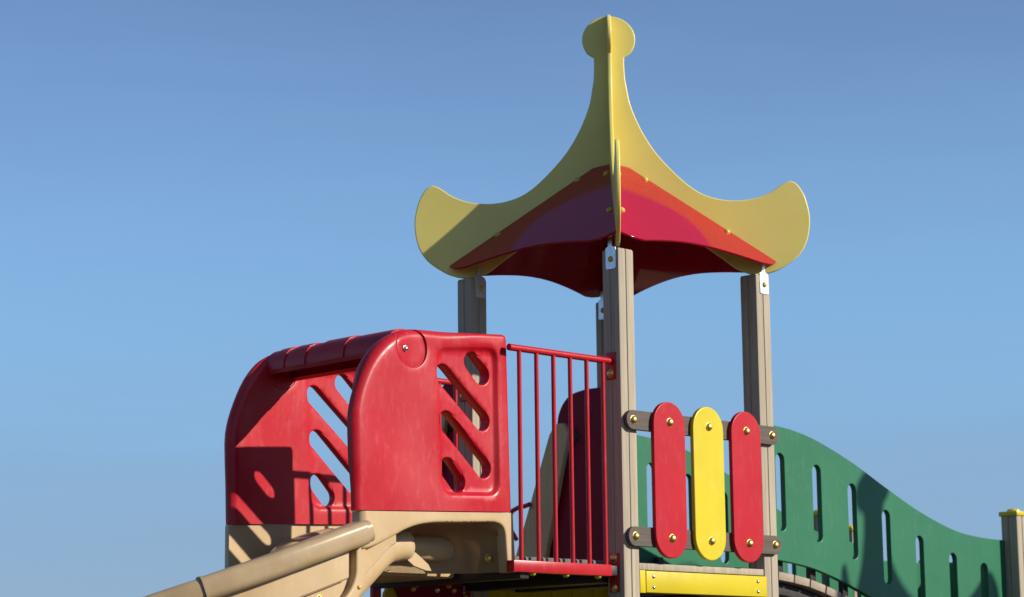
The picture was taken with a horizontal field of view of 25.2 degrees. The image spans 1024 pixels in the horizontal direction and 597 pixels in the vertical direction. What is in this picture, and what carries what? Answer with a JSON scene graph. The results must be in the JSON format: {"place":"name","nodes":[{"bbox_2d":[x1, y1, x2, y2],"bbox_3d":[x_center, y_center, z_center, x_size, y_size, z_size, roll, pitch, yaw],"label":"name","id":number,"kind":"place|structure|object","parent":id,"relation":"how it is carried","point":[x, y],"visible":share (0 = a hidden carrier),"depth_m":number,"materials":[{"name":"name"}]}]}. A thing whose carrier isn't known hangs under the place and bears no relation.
{"place":"outdoors","nodes":[
{"label":"outdoors","id":0,"kind":"place"},
{"bbox_2d":[384,385,603,589],"bbox_3d":[-0.223,1.663,10.701,0.875,2.488,1.138,9,-14,-43],"label":"slide","id":1,"kind":"object","parent":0,"point":[546,496],"visible":0.38,"depth_m":10.91,"materials":[{"name":"red plastic"}]},
{"bbox_2d":[0,0,1023,596],"label":"sky","id":2,"kind":"structure","parent":0,"point":[193,193],"materials":[{"name":"blue"}]},
{"bbox_2d":[370,15,809,596],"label":"play tower","id":3,"kind":"structure","parent":0,"point":[614,211],"depth_m":10.07,"materials":[{"name":"red plastic"}]},
{"bbox_2d":[144,328,514,596],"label":"slide","id":4,"kind":"object","parent":3,"relation":"attached to","point":[402,511],"visible":1,"depth_m":9.04,"materials":[{"name":"red plastic"}]},
{"bbox_2d":[636,425,1006,596],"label":"arch bridge","id":5,"kind":"structure","parent":3,"relation":"attached to","point":[835,557],"depth_m":10.75,"materials":[{"name":"green plastic"}]},
{"bbox_2d":[813,510,825,585],"bbox_3d":[1.663,2.132,12.122,0.109,2.029,0.109,9,-14,-43],"label":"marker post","id":6,"kind":"object","parent":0,"point":[815,513],"visible":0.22,"depth_m":12.24,"materials":[{"name":"brown wood"}]},
{"bbox_2d":[849,508,1023,596],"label":"end platform","id":7,"kind":"structure","parent":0,"point":[1012,522],"depth_m":11.47,"materials":[{"name":"brown wood"}]}
]}

